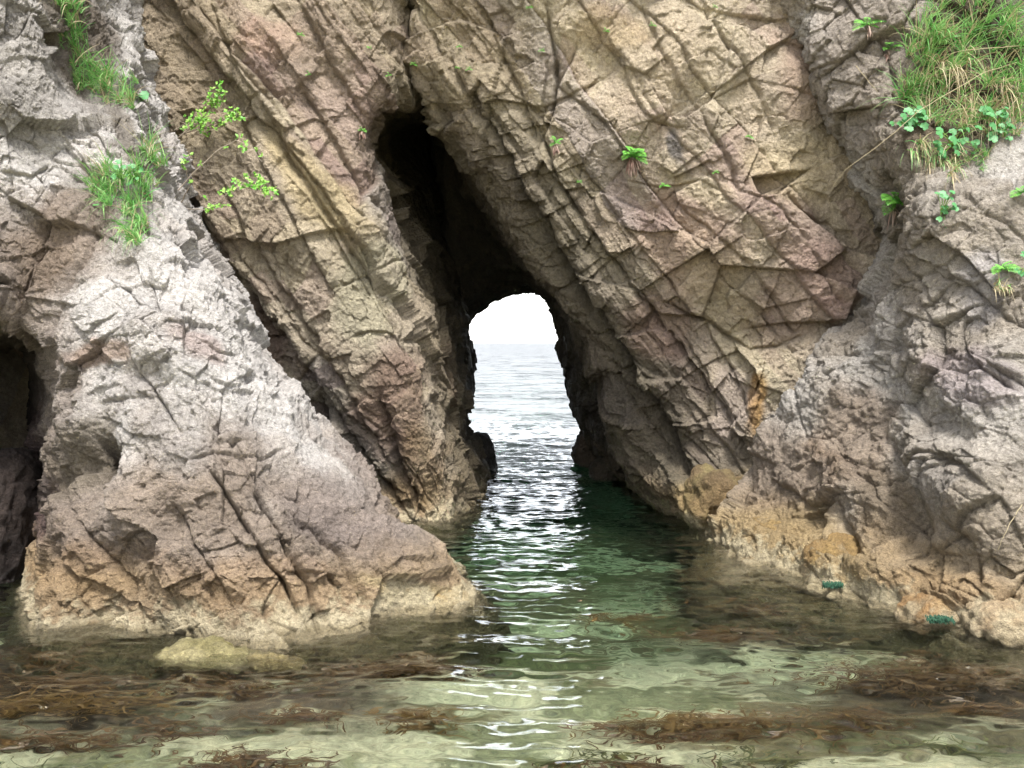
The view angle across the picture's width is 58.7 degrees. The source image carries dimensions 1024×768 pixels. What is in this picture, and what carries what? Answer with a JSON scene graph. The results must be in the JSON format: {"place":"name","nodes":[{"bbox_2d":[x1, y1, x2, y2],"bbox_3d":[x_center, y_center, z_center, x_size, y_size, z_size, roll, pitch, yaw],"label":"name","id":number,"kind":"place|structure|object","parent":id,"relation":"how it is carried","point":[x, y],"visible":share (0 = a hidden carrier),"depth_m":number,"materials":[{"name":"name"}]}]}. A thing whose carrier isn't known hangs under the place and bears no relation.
{"place":"outdoors","nodes":[
{"label":"outdoors","id":0,"kind":"place"},
{"bbox_2d":[0,0,495,521],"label":"cliff","id":1,"kind":"structure","parent":0,"point":[340,260],"depth_m":11.02,"materials":[{"name":"brown stone"}]},
{"bbox_2d":[358,127,366,139],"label":"fern","id":2,"kind":"object","parent":1,"relation":"attached to","point":[363,135],"visible":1,"depth_m":10.87,"materials":[{"name":"plant"}]},
{"bbox_2d":[0,343,1023,767],"bbox_3d":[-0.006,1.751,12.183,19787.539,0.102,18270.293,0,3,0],"label":"water","id":3,"kind":"structure","parent":0,"point":[608,625],"depth_m":6.36,"materials":[{"name":"liquid"}]},
{"bbox_2d":[156,635,248,659],"bbox_3d":[-2.256,2.121,6.817,0.860,0.429,0.513,0,3,0],"label":"boulder","id":4,"kind":"object","parent":3,"relation":"in","point":[192,648],"visible":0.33,"depth_m":6.74,"materials":[{"name":"beige stone"}]},
{"bbox_2d":[0,0,476,648],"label":"rock buttress","id":5,"kind":"object","parent":3,"relation":"in","point":[206,470],"visible":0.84,"depth_m":7.77,"materials":[{"name":"grey stone"}]},
{"bbox_2d":[0,447,41,582],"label":"boulder","id":6,"kind":"object","parent":5,"relation":"on","point":[20,472],"visible":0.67,"depth_m":8.77,"materials":[{"name":"stone"}]},
{"bbox_2d":[37,0,124,92],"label":"grass tuft","id":7,"kind":"object","parent":5,"relation":"on","point":[74,17],"visible":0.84,"depth_m":9.26,"materials":[{"name":"green plant"}]},
{"bbox_2d":[63,136,167,217],"bbox_3d":[-3.585,-1.849,8.240,0.918,0.834,0.708,0,3,0],"label":"grass tuft","id":8,"kind":"object","parent":5,"relation":"on","point":[105,189],"visible":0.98,"depth_m":8.29,"materials":[{"name":"green plant"}]},
{"bbox_2d":[85,49,148,109],"bbox_3d":[-4.080,-3.062,9.263,0.740,1.038,1.348,-1,3,-19],"label":"grass tuft","id":9,"kind":"object","parent":5,"relation":"on","point":[119,98],"visible":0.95,"depth_m":9.29,"materials":[{"name":"green plant"}]},
{"bbox_2d":[111,159,142,185],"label":"leafy plant","id":10,"kind":"object","parent":5,"relation":"on","point":[124,167],"visible":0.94,"depth_m":8.23,"materials":[{"name":"green plant"}]},
{"bbox_2d":[101,174,164,251],"bbox_3d":[-3.338,-1.504,8.051,0.686,0.790,0.719,0,3,0],"label":"grass tuft","id":11,"kind":"object","parent":5,"relation":"on","point":[135,235],"visible":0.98,"depth_m":8.08,"materials":[{"name":"green plant"}]},
{"bbox_2d":[110,110,174,169],"bbox_3d":[-3.587,-2.310,8.844,0.610,0.732,1.081,-1,3,-26],"label":"grass tuft","id":12,"kind":"object","parent":5,"relation":"on","point":[160,159],"visible":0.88,"depth_m":8.76,"materials":[{"name":"green plant"}]},
{"bbox_2d":[139,91,148,102],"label":"leafy plant","id":13,"kind":"object","parent":5,"relation":"on","point":[145,95],"visible":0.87,"depth_m":9.89,"materials":[{"name":"green plant"}]},
{"bbox_2d":[174,80,245,137],"bbox_3d":[-3.631,-3.232,10.746,1.020,0.605,0.330,1,3,23],"label":"shrub","id":14,"kind":"object","parent":5,"relation":"on","point":[201,121],"visible":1,"depth_m":10.72,"materials":[{"name":"green plant"}]},
{"bbox_2d":[178,133,278,212],"bbox_3d":[-3.030,-2.220,9.590,1.238,0.840,0.476,0,3,0],"label":"shrub","id":15,"kind":"object","parent":5,"relation":"on","point":[266,189],"visible":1,"depth_m":9.54,"materials":[{"name":"green plant"}]},
{"bbox_2d":[247,652,286,658],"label":"boulder","id":16,"kind":"object","parent":3,"relation":"in","point":[258,655],"visible":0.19,"depth_m":6.72,"materials":[{"name":"beige stone"}]},
{"bbox_2d":[429,590,472,614],"bbox_3d":[-0.782,1.955,8.074,0.929,0.487,0.700,0,3,0],"label":"boulder","id":17,"kind":"object","parent":3,"relation":"in","point":[446,602],"visible":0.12,"depth_m":7.80,"materials":[{"name":"beige stone"}]},
{"bbox_2d":[474,431,497,473],"bbox_3d":[-0.557,1.422,16.477,0.614,1.118,1.069,0,3,0],"label":"boulder","id":18,"kind":"object","parent":3,"relation":"in","point":[489,451],"visible":0.22,"depth_m":16.24,"materials":[{"name":"grey stone"}]},
{"bbox_2d":[571,430,596,467],"bbox_3d":[1.492,1.145,16.978,0.786,0.912,0.730,0,3,0],"label":"boulder","id":19,"kind":"object","parent":3,"relation":"in","point":[582,454],"visible":0.4,"depth_m":16.70,"materials":[{"name":"brown stone"}]},
{"bbox_2d":[589,456,618,480],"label":"boulder","id":20,"kind":"object","parent":3,"relation":"in","point":[598,470],"visible":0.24,"depth_m":15.45,"materials":[{"name":"brown stone"}]},
{"bbox_2d":[469,293,557,342],"label":"sky","id":21,"kind":"structure","parent":0,"point":[522,318],"materials":[{"name":"white"}]},
{"bbox_2d":[401,0,881,518],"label":"cliff","id":22,"kind":"structure","parent":0,"point":[698,308],"depth_m":10.87,"materials":[{"name":"brown stone"}]},
{"bbox_2d":[550,136,562,154],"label":"fern","id":23,"kind":"object","parent":22,"relation":"on","point":[553,143],"visible":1,"depth_m":10.89,"materials":[{"name":"green plant"}]},
{"bbox_2d":[622,146,647,176],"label":"fern","id":24,"kind":"object","parent":22,"relation":"attached to","point":[632,162],"visible":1,"depth_m":10.67,"materials":[{"name":"green plant"}]},
{"bbox_2d":[705,0,1023,627],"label":"rock outcrop","id":25,"kind":"object","parent":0,"point":[889,434],"visible":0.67,"depth_m":8.82,"materials":[{"name":"stone"}]},
{"bbox_2d":[683,463,741,531],"bbox_3d":[2.501,1.425,11.276,0.784,0.885,0.815,0,3,0],"label":"boulder","id":26,"kind":"object","parent":25,"relation":"on","point":[708,487],"visible":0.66,"depth_m":11.01,"materials":[{"name":"brown stone"}]},
{"bbox_2d":[740,516,780,538],"bbox_3d":[2.925,1.762,9.978,0.913,0.619,0.808,0,3,0],"label":"boulder","id":27,"kind":"object","parent":25,"relation":"on","point":[770,523],"visible":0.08,"depth_m":9.80,"materials":[{"name":"beige stone"}]},
{"bbox_2d":[799,532,860,577],"bbox_3d":[3.161,1.769,8.847,0.719,0.640,0.678,-2,3,-32],"label":"boulder","id":28,"kind":"object","parent":25,"relation":"on","point":[837,544],"visible":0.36,"depth_m":8.73,"materials":[{"name":"brown stone"}]},
{"bbox_2d":[822,581,844,588],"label":"algae clump","id":29,"kind":"object","parent":25,"relation":"on","point":[833,585],"visible":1,"depth_m":8.26,"materials":[{"name":"green plant"}]},
{"bbox_2d":[852,17,885,39],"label":"fern","id":30,"kind":"object","parent":25,"relation":"on","point":[865,24],"visible":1,"depth_m":9.59,"materials":[{"name":"green plant"}]},
{"bbox_2d":[880,192,902,230],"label":"fern","id":31,"kind":"object","parent":25,"relation":"on","point":[895,201],"visible":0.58,"depth_m":9.57,"materials":[{"name":"green plant"}]},
{"bbox_2d":[883,42,902,61],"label":"fern","id":32,"kind":"object","parent":25,"relation":"on","point":[886,48],"visible":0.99,"depth_m":9.61,"materials":[{"name":"green plant"}]},
{"bbox_2d":[889,105,928,131],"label":"leafy plant","id":33,"kind":"object","parent":25,"relation":"on","point":[914,121],"visible":0.97,"depth_m":9.10,"materials":[{"name":"green plant"}]},
{"bbox_2d":[833,63,1015,185],"bbox_3d":[4.108,-2.574,8.945,1.928,1.265,0.100,0,3,-6],"label":"dry stem","id":34,"kind":"object","parent":25,"relation":"on","point":[926,106],"visible":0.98,"depth_m":8.91,"materials":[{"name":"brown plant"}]},
{"bbox_2d":[894,590,959,626],"bbox_3d":[3.571,1.960,7.597,0.738,0.490,0.600,-1,3,-14],"label":"boulder","id":35,"kind":"object","parent":25,"relation":"on","point":[917,607],"visible":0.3,"depth_m":7.43,"materials":[{"name":"beige stone"}]},
{"bbox_2d":[897,129,974,195],"bbox_3d":[4.205,-2.114,8.850,0.531,0.778,0.757,-1,3,-26],"label":"grass tuft","id":36,"kind":"object","parent":25,"relation":"on","point":[923,146],"visible":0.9,"depth_m":8.93,"materials":[{"name":"beige plant"}]},
{"bbox_2d":[925,614,955,625],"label":"algae clump","id":37,"kind":"object","parent":25,"relation":"on","point":[939,619],"visible":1,"depth_m":7.22,"materials":[{"name":"green plant"}]},
{"bbox_2d":[860,0,1023,106],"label":"grass tuft","id":38,"kind":"object","parent":25,"relation":"on","point":[1004,28],"visible":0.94,"depth_m":9.23,"materials":[{"name":"green plant"}]},
{"bbox_2d":[947,46,1015,54],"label":"dry stem","id":39,"kind":"object","parent":38,"relation":"on","point":[986,48],"visible":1,"depth_m":8.69,"materials":[{"name":"beige plant"}]},
{"bbox_2d":[1008,70,1019,125],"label":"dry stem","id":40,"kind":"object","parent":38,"relation":"attached to","point":[1016,99],"visible":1,"depth_m":8.81,"materials":[{"name":"beige plant"}]},
{"bbox_2d":[935,190,958,227],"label":"leafy plant","id":41,"kind":"object","parent":25,"relation":"on","point":[945,207],"visible":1,"depth_m":8.40,"materials":[{"name":"green plant"}]},
{"bbox_2d":[933,125,981,158],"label":"leafy plant","id":42,"kind":"object","parent":25,"relation":"on","point":[952,138],"visible":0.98,"depth_m":8.85,"materials":[{"name":"green plant"}]},
{"bbox_2d":[893,60,1023,138],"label":"grass tuft","id":43,"kind":"object","parent":25,"relation":"on","point":[962,124],"visible":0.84,"depth_m":9.01,"materials":[{"name":"green plant"}]},
{"bbox_2d":[919,47,1022,155],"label":"grass tuft","id":44,"kind":"object","parent":25,"relation":"on","point":[965,77],"visible":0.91,"depth_m":9.01,"materials":[{"name":"green plant"}]},
{"bbox_2d":[957,136,995,170],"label":"leafy plant","id":45,"kind":"object","parent":25,"relation":"on","point":[985,153],"visible":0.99,"depth_m":8.85,"materials":[{"name":"green plant"}]},
{"bbox_2d":[961,596,1023,648],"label":"boulder","id":46,"kind":"object","parent":25,"relation":"on","point":[999,621],"visible":0.68,"depth_m":7.01,"materials":[{"name":"beige stone"}]},
{"bbox_2d":[979,105,1015,142],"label":"leafy plant","id":47,"kind":"object","parent":25,"relation":"on","point":[1002,113],"visible":1,"depth_m":8.79,"materials":[{"name":"green plant"}]},
{"bbox_2d":[993,274,1016,296],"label":"grass tuft","id":48,"kind":"object","parent":25,"relation":"on","point":[999,286],"visible":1,"depth_m":8.04,"materials":[{"name":"beige plant"}]},
{"bbox_2d":[991,261,1020,274],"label":"fern","id":49,"kind":"object","parent":25,"relation":"on","point":[997,266],"visible":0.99,"depth_m":8.03,"materials":[{"name":"green plant"}]},
{"bbox_2d":[998,505,1021,548],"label":"dry stem","id":50,"kind":"object","parent":25,"relation":"on","point":[1009,524],"visible":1,"depth_m":7.15,"materials":[{"name":"beige plant"}]},
{"bbox_2d":[1009,186,1023,197],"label":"fern","id":51,"kind":"object","parent":25,"relation":"on","point":[1018,193],"visible":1,"depth_m":8.11,"materials":[{"name":"green plant"}]},
{"bbox_2d":[1014,251,1023,276],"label":"leafy plant","id":52,"kind":"object","parent":25,"relation":"on","point":[1021,272],"visible":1,"depth_m":7.96,"materials":[{"name":"green plant"}]}
]}

